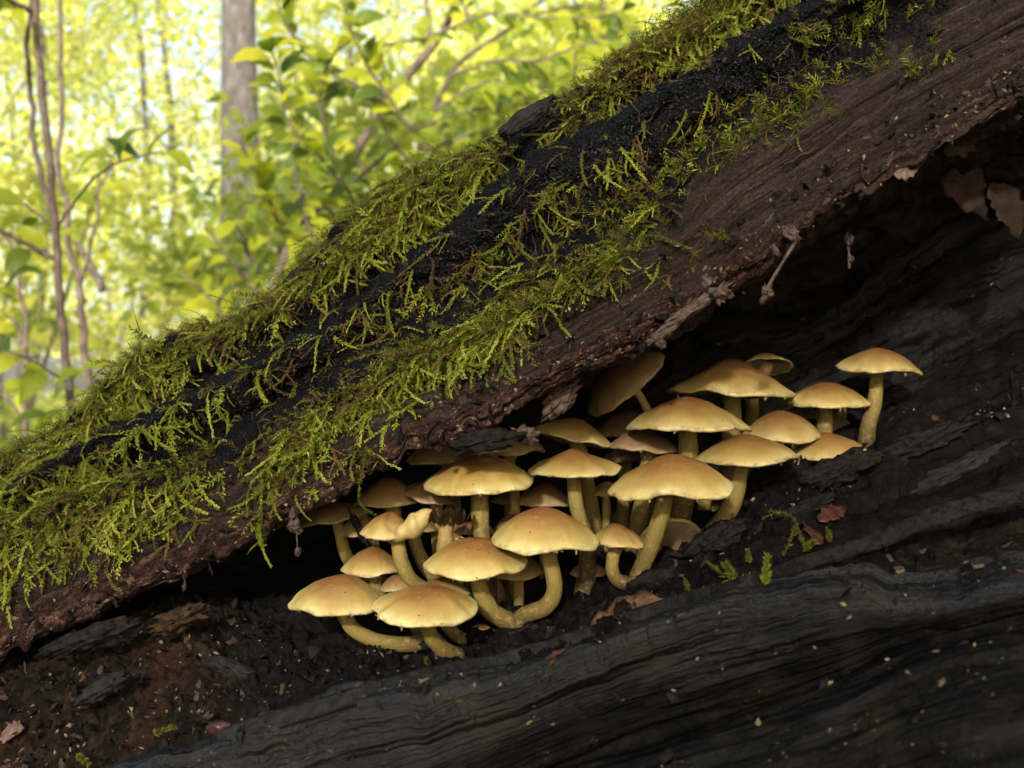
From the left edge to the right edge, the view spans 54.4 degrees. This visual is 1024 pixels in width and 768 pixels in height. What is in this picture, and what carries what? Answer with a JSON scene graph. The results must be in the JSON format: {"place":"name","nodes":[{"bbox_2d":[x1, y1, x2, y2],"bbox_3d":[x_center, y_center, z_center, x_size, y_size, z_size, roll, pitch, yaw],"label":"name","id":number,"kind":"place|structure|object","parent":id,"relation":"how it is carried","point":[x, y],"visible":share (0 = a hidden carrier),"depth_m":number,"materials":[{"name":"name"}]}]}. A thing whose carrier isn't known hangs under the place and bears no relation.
{"place":"outdoors","nodes":[
{"label":"outdoors","id":0,"kind":"place"},
{"bbox_2d":[0,391,85,449],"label":"ground","id":1,"kind":"structure","parent":0,"point":[37,402],"depth_m":22.08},
{"bbox_2d":[0,233,38,441],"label":"beech sapling","id":2,"kind":"object","parent":1,"relation":"on","point":[11,385],"visible":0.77,"depth_m":2.00,"materials":[{"name":"green plant"}]},
{"bbox_2d":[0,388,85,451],"bbox_3d":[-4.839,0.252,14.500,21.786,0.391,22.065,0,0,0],"label":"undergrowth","id":3,"kind":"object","parent":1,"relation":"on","point":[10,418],"visible":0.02,"depth_m":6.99,"materials":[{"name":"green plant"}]},
{"bbox_2d":[0,80,117,323],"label":"beech tree","id":4,"kind":"object","parent":1,"relation":"on","point":[50,104],"visible":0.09,"depth_m":30.72,"materials":[{"name":"green plant"}]},
{"bbox_2d":[54,0,137,394],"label":"beech sapling","id":5,"kind":"object","parent":1,"relation":"on","point":[86,197],"visible":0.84,"depth_m":1.70,"materials":[{"name":"green plant"}]},
{"bbox_2d":[0,0,194,431],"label":"beech sapling","id":6,"kind":"object","parent":1,"relation":"on","point":[34,379],"visible":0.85,"depth_m":1.24,"materials":[{"name":"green plant"}]},
{"bbox_2d":[0,1,215,403],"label":"beech tree","id":7,"kind":"object","parent":1,"relation":"on","point":[17,372],"visible":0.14,"depth_m":24.00,"materials":[{"name":"green plant"}]},
{"bbox_2d":[0,130,223,452],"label":"understorey shrub","id":8,"kind":"object","parent":1,"relation":"on","point":[11,218],"visible":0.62,"depth_m":5.15,"materials":[{"name":"green plant"}]},
{"bbox_2d":[12,237,244,404],"bbox_3d":[-2.731,-0.323,6.972,1.623,1.558,1.461,0,0,0],"label":"understorey shrub","id":9,"kind":"object","parent":1,"relation":"on","point":[108,342],"visible":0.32,"depth_m":6.99,"materials":[{"name":"green plant"}]},
{"bbox_2d":[0,0,268,360],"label":"beech tree","id":10,"kind":"object","parent":1,"relation":"on","point":[149,188],"visible":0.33,"depth_m":13.32,"materials":[{"name":"green plant"}]},
{"bbox_2d":[0,0,269,314],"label":"beech tree","id":11,"kind":"object","parent":1,"relation":"on","point":[25,116],"visible":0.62,"depth_m":11.44,"materials":[{"name":"green plant"}]},
{"bbox_2d":[0,52,282,378],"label":"beech tree","id":12,"kind":"object","parent":1,"relation":"on","point":[108,291],"visible":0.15,"depth_m":33.63,"materials":[{"name":"green plant"}]},
{"bbox_2d":[4,15,288,360],"bbox_3d":[-8.405,-5.994,27.037,8.996,13.118,9.420,0,0,30],"label":"beech tree","id":13,"kind":"object","parent":1,"relation":"on","point":[167,220],"visible":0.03,"depth_m":26.34,"materials":[{"name":"green plant"}]},
{"bbox_2d":[0,0,324,422],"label":"beech tree","id":14,"kind":"object","parent":1,"relation":"on","point":[142,21],"visible":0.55,"depth_m":12.95,"materials":[{"name":"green plant"}]},
{"bbox_2d":[0,0,383,335],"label":"beech tree","id":15,"kind":"object","parent":1,"relation":"on","point":[164,51],"visible":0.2,"depth_m":14.58,"materials":[{"name":"green plant"}]},
{"bbox_2d":[92,35,349,323],"bbox_3d":[-3.259,-3.495,15.267,5.988,8.112,5.729,0,0,0],"label":"beech tree","id":16,"kind":"object","parent":1,"relation":"on","point":[191,138],"visible":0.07,"depth_m":14.57,"materials":[{"name":"green plant"}]},
{"bbox_2d":[86,108,380,325],"bbox_3d":[-1.271,-0.424,4.653,1.294,1.756,0.981,0,0,-40],"label":"understorey shrub","id":17,"kind":"object","parent":1,"relation":"on","point":[172,251],"visible":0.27,"depth_m":4.46,"materials":[{"name":"green plant"}]},
{"bbox_2d":[218,0,261,317],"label":"beech tree","id":18,"kind":"object","parent":1,"relation":"on","point":[238,25],"visible":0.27,"depth_m":10.34,"materials":[{"name":"grey plant"}]},
{"bbox_2d":[93,6,409,326],"bbox_3d":[-7.401,-6.495,32.871,12.930,14.117,11.940,0,0,0],"label":"beech tree","id":19,"kind":"object","parent":1,"relation":"on","point":[217,147],"visible":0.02,"depth_m":31.58,"materials":[{"name":"green plant"}]},
{"bbox_2d":[148,63,481,310],"bbox_3d":[-0.756,-0.433,4.181,1.451,1.777,1.695,0,0,0],"label":"understorey shrub","id":20,"kind":"object","parent":1,"relation":"on","point":[279,235],"visible":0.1,"depth_m":4.03,"materials":[{"name":"green plant"}]},
{"bbox_2d":[119,0,547,155],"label":"beech tree","id":21,"kind":"object","parent":1,"relation":"on","point":[350,48],"visible":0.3,"depth_m":13.80,"materials":[{"name":"green plant"}]},
{"bbox_2d":[152,0,516,322],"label":"beech tree","id":22,"kind":"object","parent":1,"relation":"on","point":[263,149],"visible":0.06,"depth_m":22.03,"materials":[{"name":"green plant"}]},
{"bbox_2d":[161,0,539,327],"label":"beech thicket","id":23,"kind":"object","parent":1,"relation":"on","point":[316,68],"visible":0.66,"depth_m":1.83,"materials":[{"name":"green plant"}]},
{"bbox_2d":[204,0,565,290],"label":"beech tree","id":24,"kind":"object","parent":1,"relation":"on","point":[399,33],"visible":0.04,"depth_m":12.46,"materials":[{"name":"green plant"}]},
{"bbox_2d":[260,0,551,181],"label":"beech tree","id":25,"kind":"object","parent":1,"relation":"on","point":[442,45],"visible":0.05,"depth_m":30.84,"materials":[{"name":"green plant"}]},
{"bbox_2d":[324,13,609,186],"bbox_3d":[-0.124,-0.598,4.539,1.507,2.106,1.579,0,0,0],"label":"understorey shrub","id":26,"kind":"object","parent":1,"relation":"on","point":[445,62],"visible":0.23,"depth_m":4.27,"materials":[{"name":"green plant"}]},
{"bbox_2d":[334,0,644,195],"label":"beech thicket","id":27,"kind":"object","parent":1,"relation":"on","point":[607,18],"visible":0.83,"depth_m":2.16,"materials":[{"name":"green plant"}]},
{"bbox_2d":[0,0,1023,767],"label":"fallen log","id":28,"kind":"object","parent":1,"relation":"on","point":[884,628],"visible":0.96,"depth_m":0.42,"materials":[{"name":"brown wood"}]},
{"bbox_2d":[0,720,24,743],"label":"dead leaf","id":29,"kind":"object","parent":28,"relation":"on","point":[10,729],"visible":1,"depth_m":0.40,"materials":[{"name":"brown plant"}]},
{"bbox_2d":[75,753,90,767],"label":"moss sprig","id":30,"kind":"object","parent":28,"relation":"on","point":[80,756],"visible":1,"depth_m":0.37,"materials":[{"name":"green plant"}]},
{"bbox_2d":[153,724,177,736],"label":"moss sprig","id":31,"kind":"object","parent":28,"relation":"on","point":[157,733],"visible":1,"depth_m":0.38,"materials":[{"name":"green plant"}]},
{"bbox_2d":[182,569,187,592],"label":"dangling crumbs","id":32,"kind":"object","parent":28,"relation":"on","point":[184,586],"visible":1,"depth_m":0.43,"materials":[{"name":"brown plant"}]},
{"bbox_2d":[206,720,232,735],"bbox_3d":[-0.110,0.130,0.375,0.011,0.006,0.006,0,0,0],"label":"glossy lump","id":33,"kind":"object","parent":28,"relation":"on","point":[213,728],"visible":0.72,"depth_m":0.37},
{"bbox_2d":[255,504,266,546],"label":"moss sprig","id":34,"kind":"object","parent":28,"relation":"on","point":[258,525],"visible":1,"depth_m":0.41,"materials":[{"name":"green plant"}]},
{"bbox_2d":[287,506,302,556],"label":"dangling crumbs","id":35,"kind":"object","parent":28,"relation":"hanging from","point":[293,525],"visible":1,"depth_m":0.42,"materials":[{"name":"brown plant"}]},
{"bbox_2d":[300,502,374,611],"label":"mushroom","id":36,"kind":"object","parent":28,"relation":"on","point":[329,514],"visible":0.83,"depth_m":0.47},
{"bbox_2d":[0,178,690,628],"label":"moss","id":37,"kind":"object","parent":28,"relation":"on","point":[122,518],"visible":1,"depth_m":0.43,"materials":[{"name":"green moss"}]},
{"bbox_2d":[347,507,370,547],"bbox_3d":[-0.070,0.069,0.462,0.013,0.023,0.003,0,0,0],"label":"wood shred","id":38,"kind":"object","parent":28,"relation":"hanging from","point":[355,523],"visible":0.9,"depth_m":0.46,"materials":[{"name":"brown wood"}]},
{"bbox_2d":[339,514,387,582],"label":"mushroom","id":39,"kind":"object","parent":28,"relation":"on","point":[347,530],"visible":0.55,"depth_m":0.47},
{"bbox_2d":[288,574,445,651],"bbox_3d":[-0.059,0.098,0.408,0.064,0.040,0.038,0,0,0],"label":"mushroom","id":40,"kind":"object","parent":28,"relation":"on","point":[344,598],"visible":0.99,"depth_m":0.40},
{"bbox_2d":[357,447,376,515],"bbox_3d":[-0.059,0.040,0.412,0.009,0.028,0.012,0,0,0],"label":"moss sprig","id":41,"kind":"object","parent":28,"relation":"on","point":[362,467],"visible":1,"depth_m":0.41,"materials":[{"name":"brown plant"}]},
{"bbox_2d":[340,546,399,627],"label":"mushroom","id":42,"kind":"object","parent":28,"relation":"on","point":[372,564],"visible":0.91,"depth_m":0.45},
{"bbox_2d":[353,477,418,573],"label":"mushroom","id":43,"kind":"object","parent":28,"relation":"on","point":[386,494],"visible":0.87,"depth_m":0.47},
{"bbox_2d":[360,511,438,627],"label":"mushroom","id":44,"kind":"object","parent":28,"relation":"on","point":[383,526],"visible":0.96,"depth_m":0.44,"materials":[{"name":"plant"}]},
{"bbox_2d":[380,574,421,634],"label":"mushroom","id":45,"kind":"object","parent":28,"relation":"on","point":[393,583],"visible":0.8,"depth_m":0.44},
{"bbox_2d":[0,0,806,527],"bbox_3d":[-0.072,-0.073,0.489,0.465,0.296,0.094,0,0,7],"label":"moss","id":46,"kind":"object","parent":28,"relation":"on","point":[642,48],"visible":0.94,"depth_m":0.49,"materials":[{"name":"green plant"}]},
{"bbox_2d":[371,584,477,659],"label":"mushroom","id":47,"kind":"object","parent":28,"relation":"on","point":[427,609],"visible":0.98,"depth_m":0.39,"materials":[{"name":"plant"}]},
{"bbox_2d":[408,522,440,581],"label":"mushroom","id":48,"kind":"object","parent":28,"relation":"on","point":[419,553],"visible":0.21,"depth_m":0.47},
{"bbox_2d":[404,481,457,576],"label":"mushroom","id":49,"kind":"object","parent":28,"relation":"on","point":[417,492],"visible":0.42,"depth_m":0.47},
{"bbox_2d":[393,507,470,551],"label":"mushroom","id":50,"kind":"object","parent":28,"relation":"on","point":[414,525],"visible":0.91,"depth_m":0.44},
{"bbox_2d":[406,441,465,584],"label":"mushroom","id":51,"kind":"object","parent":28,"relation":"on","point":[443,457],"visible":0.43,"depth_m":0.48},
{"bbox_2d":[424,576,471,644],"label":"mushroom","id":52,"kind":"object","parent":28,"relation":"on","point":[455,634],"visible":0.38,"depth_m":0.42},
{"bbox_2d":[454,519,492,598],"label":"mushroom","id":53,"kind":"object","parent":28,"relation":"on","point":[465,527],"visible":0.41,"depth_m":0.47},
{"bbox_2d":[423,537,527,628],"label":"mushroom","id":54,"kind":"object","parent":28,"relation":"on","point":[476,562],"visible":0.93,"depth_m":0.41,"materials":[{"name":"plant"}]},
{"bbox_2d":[423,455,532,614],"bbox_3d":[-0.015,0.072,0.455,0.050,0.079,0.052,0,0,0],"label":"mushroom","id":55,"kind":"object","parent":28,"relation":"on","point":[478,479],"visible":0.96,"depth_m":0.44,"materials":[{"name":"plant"}]},
{"bbox_2d":[465,448,519,592],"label":"mushroom","id":56,"kind":"object","parent":28,"relation":"on","point":[514,501],"visible":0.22,"depth_m":0.47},
{"bbox_2d":[490,514,517,599],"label":"mushroom","id":57,"kind":"object","parent":28,"relation":"on","point":[510,583],"visible":0.27,"depth_m":0.47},
{"bbox_2d":[497,578,512,604],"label":"mushroom","id":58,"kind":"object","parent":28,"relation":"on","point":[502,595],"visible":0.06,"depth_m":0.46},
{"bbox_2d":[491,492,521,584],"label":"mushroom","id":59,"kind":"object","parent":28,"relation":"on","point":[502,498],"visible":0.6,"depth_m":0.49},
{"bbox_2d":[494,556,542,606],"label":"mushroom","id":60,"kind":"object","parent":28,"relation":"on","point":[532,569],"visible":0.42,"depth_m":0.44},
{"bbox_2d":[495,441,544,510],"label":"mushroom","id":61,"kind":"object","parent":28,"relation":"on","point":[510,454],"visible":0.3,"depth_m":0.48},
{"bbox_2d":[519,482,568,580],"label":"mushroom","id":62,"kind":"object","parent":28,"relation":"on","point":[547,494],"visible":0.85,"depth_m":0.47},
{"bbox_2d":[491,506,598,627],"bbox_3d":[0.014,0.082,0.420,0.046,0.062,0.045,0,0,0],"label":"mushroom","id":63,"kind":"object","parent":28,"relation":"on","point":[546,533],"visible":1,"depth_m":0.41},
{"bbox_2d":[546,649,565,659],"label":"dead leaf","id":64,"kind":"object","parent":28,"relation":"on","point":[553,654],"visible":1,"depth_m":0.33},
{"bbox_2d":[532,418,610,559],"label":"mushroom","id":65,"kind":"object","parent":28,"relation":"on","point":[577,434],"visible":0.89,"depth_m":0.48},
{"bbox_2d":[528,449,621,594],"bbox_3d":[0.029,0.065,0.455,0.043,0.071,0.044,0,0,0],"label":"mushroom","id":66,"kind":"object","parent":28,"relation":"on","point":[573,466],"visible":0.97,"depth_m":0.45,"materials":[{"name":"plant"}]},
{"bbox_2d":[570,564,606,593],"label":"mushroom","id":67,"kind":"object","parent":28,"relation":"on","point":[600,571],"visible":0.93,"depth_m":0.46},
{"bbox_2d":[595,482,612,552],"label":"mushroom","id":68,"kind":"object","parent":28,"relation":"on","point":[602,489],"visible":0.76,"depth_m":0.49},
{"bbox_2d":[596,523,643,589],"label":"mushroom","id":69,"kind":"object","parent":28,"relation":"on","point":[615,538],"visible":0.98,"depth_m":0.43,"materials":[{"name":"plant"}]},
{"bbox_2d":[598,411,641,521],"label":"mushroom","id":70,"kind":"object","parent":28,"relation":"on","point":[616,425],"visible":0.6,"depth_m":0.53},
{"bbox_2d":[602,449,640,527],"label":"mushroom","id":71,"kind":"object","parent":28,"relation":"on","point":[625,459],"visible":0.41,"depth_m":0.52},
{"bbox_2d":[588,352,664,528],"bbox_3d":[0.057,0.033,0.492,0.037,0.098,0.046,0,0,0],"label":"mushroom","id":72,"kind":"object","parent":28,"relation":"on","point":[616,386],"visible":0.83,"depth_m":0.48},
{"bbox_2d":[590,590,664,624],"bbox_3d":[0.046,0.091,0.390,0.037,0.006,0.021,-23,23,14],"label":"dead leaf","id":73,"kind":"object","parent":28,"relation":"on","point":[639,598],"visible":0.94,"depth_m":0.40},
{"bbox_2d":[609,429,677,554],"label":"mushroom","id":74,"kind":"object","parent":28,"relation":"on","point":[648,445],"visible":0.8,"depth_m":0.47,"materials":[{"name":"plant"}]},
{"bbox_2d":[645,322,678,349],"bbox_3d":[0.060,-0.019,0.400,0.014,0.011,0.004,0,0,0],"label":"splintered wood shred","id":75,"kind":"object","parent":28,"relation":"on","point":[657,339],"visible":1,"depth_m":0.40,"materials":[{"name":"brown wood"}]},
{"bbox_2d":[636,518,700,557],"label":"mushroom","id":76,"kind":"object","parent":28,"relation":"on","point":[678,532],"visible":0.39,"depth_m":0.46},
{"bbox_2d":[608,454,733,581],"bbox_3d":[0.067,0.060,0.420,0.052,0.062,0.054,0,0,0],"label":"mushroom","id":77,"kind":"object","parent":28,"relation":"on","point":[665,479],"visible":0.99,"depth_m":0.41,"materials":[{"name":"plant"}]},
{"bbox_2d":[626,396,751,520],"bbox_3d":[0.082,0.042,0.463,0.057,0.073,0.057,0,0,0],"label":"mushroom","id":78,"kind":"object","parent":28,"relation":"on","point":[688,418],"visible":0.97,"depth_m":0.45,"materials":[{"name":"plant"}]},
{"bbox_2d":[696,500,711,510],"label":"mushroom","id":79,"kind":"object","parent":28,"relation":"on","point":[704,505],"visible":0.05,"depth_m":0.48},
{"bbox_2d":[704,560,725,577],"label":"moss sprig","id":80,"kind":"object","parent":28,"relation":"on","point":[714,567],"visible":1,"depth_m":0.39,"materials":[{"name":"green plant"}]},
{"bbox_2d":[702,229,730,242],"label":"moss sprig","id":81,"kind":"object","parent":28,"relation":"on","point":[723,236],"visible":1,"depth_m":0.40,"materials":[{"name":"green plant"}]},
{"bbox_2d":[720,558,737,579],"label":"moss sprig","id":82,"kind":"object","parent":28,"relation":"on","point":[731,573],"visible":0.96,"depth_m":0.39,"materials":[{"name":"green plant"}]},
{"bbox_2d":[667,359,795,511],"bbox_3d":[0.109,0.028,0.495,0.063,0.081,0.062,0,0,0],"label":"mushroom","id":83,"kind":"object","parent":28,"relation":"on","point":[732,383],"visible":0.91,"depth_m":0.48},
{"bbox_2d":[694,434,799,532],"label":"mushroom","id":84,"kind":"object","parent":28,"relation":"on","point":[742,454],"visible":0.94,"depth_m":0.44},
{"bbox_2d":[744,548,752,562],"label":"moss sprig","id":85,"kind":"object","parent":28,"relation":"on","point":[748,557],"visible":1,"depth_m":0.39,"materials":[{"name":"green plant"}]},
{"bbox_2d":[759,552,772,583],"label":"moss sprig","id":86,"kind":"object","parent":28,"relation":"on","point":[765,576],"visible":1,"depth_m":0.35,"materials":[{"name":"green plant"}]},
{"bbox_2d":[743,353,792,476],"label":"mushroom","id":87,"kind":"object","parent":28,"relation":"on","point":[768,364],"visible":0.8,"depth_m":0.53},
{"bbox_2d":[761,509,798,556],"bbox_3d":[0.107,0.060,0.398,0.016,0.020,0.008,0,0,0],"label":"moss sprig","id":88,"kind":"object","parent":28,"relation":"on","point":[796,525],"visible":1,"depth_m":0.40,"materials":[{"name":"green plant"}]},
{"bbox_2d":[742,410,820,450],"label":"mushroom","id":89,"kind":"object","parent":28,"relation":"on","point":[792,432],"visible":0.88,"depth_m":0.47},
{"bbox_2d":[759,225,803,304],"bbox_3d":[0.106,-0.047,0.392,0.018,0.031,0.007,0,0,0],"label":"dangling root","id":90,"kind":"object","parent":28,"relation":"hanging from","point":[790,233],"visible":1,"depth_m":0.39,"materials":[{"name":"brown plant"}]},
{"bbox_2d":[785,406,816,422],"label":"mushroom","id":91,"kind":"object","parent":28,"relation":"on","point":[806,413],"visible":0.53,"depth_m":0.52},
{"bbox_2d":[652,0,955,305],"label":"moss","id":92,"kind":"object","parent":28,"relation":"on","point":[935,62],"visible":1,"depth_m":0.43,"materials":[{"name":"green plant"}]},
{"bbox_2d":[803,538,816,551],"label":"moss sprig","id":93,"kind":"object","parent":28,"relation":"on","point":[807,544],"visible":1,"depth_m":0.40,"materials":[{"name":"green plant"}]},
{"bbox_2d":[800,522,823,544],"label":"dead leaf","id":94,"kind":"object","parent":28,"relation":"on","point":[819,537],"visible":1,"depth_m":0.41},
{"bbox_2d":[781,382,870,432],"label":"mushroom","id":95,"kind":"object","parent":28,"relation":"on","point":[824,398],"visible":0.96,"depth_m":0.49,"materials":[{"name":"plant"}]},
{"bbox_2d":[824,526,832,542],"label":"moss sprig","id":96,"kind":"object","parent":28,"relation":"on","point":[829,537],"visible":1,"depth_m":0.40,"materials":[{"name":"green plant"}]},
{"bbox_2d":[794,432,866,460],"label":"mushroom","id":97,"kind":"object","parent":28,"relation":"on","point":[829,445],"visible":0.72,"depth_m":0.47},
{"bbox_2d":[817,502,845,522],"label":"dead leaf","id":98,"kind":"object","parent":28,"relation":"on","point":[831,512],"visible":1,"depth_m":0.42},
{"bbox_2d":[813,408,849,430],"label":"mushroom","id":99,"kind":"object","parent":28,"relation":"on","point":[839,420],"visible":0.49,"depth_m":0.53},
{"bbox_2d":[843,232,854,268],"bbox_3d":[0.145,-0.058,0.430,0.005,0.016,0.007,0,0,0],"label":"dangling root","id":100,"kind":"object","parent":28,"relation":"hanging from","point":[848,240],"visible":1,"depth_m":0.43,"materials":[{"name":"brown plant"}]},
{"bbox_2d":[835,348,922,447],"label":"mushroom","id":101,"kind":"object","parent":28,"relation":"on","point":[876,364],"visible":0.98,"depth_m":0.49,"materials":[{"name":"plant"}]},
{"bbox_2d":[893,165,918,181],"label":"dead leaf","id":102,"kind":"object","parent":28,"relation":"on","point":[907,172],"visible":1,"depth_m":0.40,"materials":[{"name":"brown plant"}]},
{"bbox_2d":[942,142,975,157],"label":"dead leaf","id":103,"kind":"object","parent":28,"relation":"on","point":[953,150],"visible":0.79,"depth_m":0.41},
{"bbox_2d":[937,167,997,220],"bbox_3d":[0.212,-0.085,0.453,0.042,0.024,0.008,22,-15,-7],"label":"dead leaf","id":104,"kind":"object","parent":28,"relation":"on","point":[967,192],"visible":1,"depth_m":0.45,"materials":[{"name":"plant"}]},
{"bbox_2d":[986,183,1023,238],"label":"dead leaf","id":105,"kind":"object","parent":28,"relation":"on","point":[1007,204],"visible":1,"depth_m":0.45,"materials":[{"name":"plant"}]},
{"bbox_2d":[386,0,662,170],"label":"beech tree","id":106,"kind":"object","parent":1,"relation":"on","point":[490,34],"visible":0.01,"depth_m":24.52,"materials":[{"name":"green plant"}]},
{"bbox_2d":[381,0,697,154],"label":"beech tree","id":107,"kind":"object","parent":1,"relation":"on","point":[496,25],"visible":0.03,"depth_m":10.66,"materials":[{"name":"green plant"}]},
{"bbox_2d":[415,0,688,70],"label":"beech tree","id":108,"kind":"object","parent":1,"relation":"on","point":[481,41],"depth_m":31.89,"materials":[{"name":"green plant"}]},
{"bbox_2d":[454,0,681,120],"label":"understorey shrub","id":109,"kind":"object","parent":1,"relation":"on","point":[559,34],"visible":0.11,"depth_m":4.74,"materials":[{"name":"green plant"}]},
{"bbox_2d":[526,0,687,24],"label":"beech tree","id":110,"kind":"object","parent":1,"relation":"on","point":[656,9],"visible":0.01,"depth_m":23.73,"materials":[{"name":"green plant"}]},
{"bbox_2d":[0,0,699,390],"label":"sky","id":111,"kind":"structure","parent":0,"point":[9,374],"materials":[{"name":"white"}]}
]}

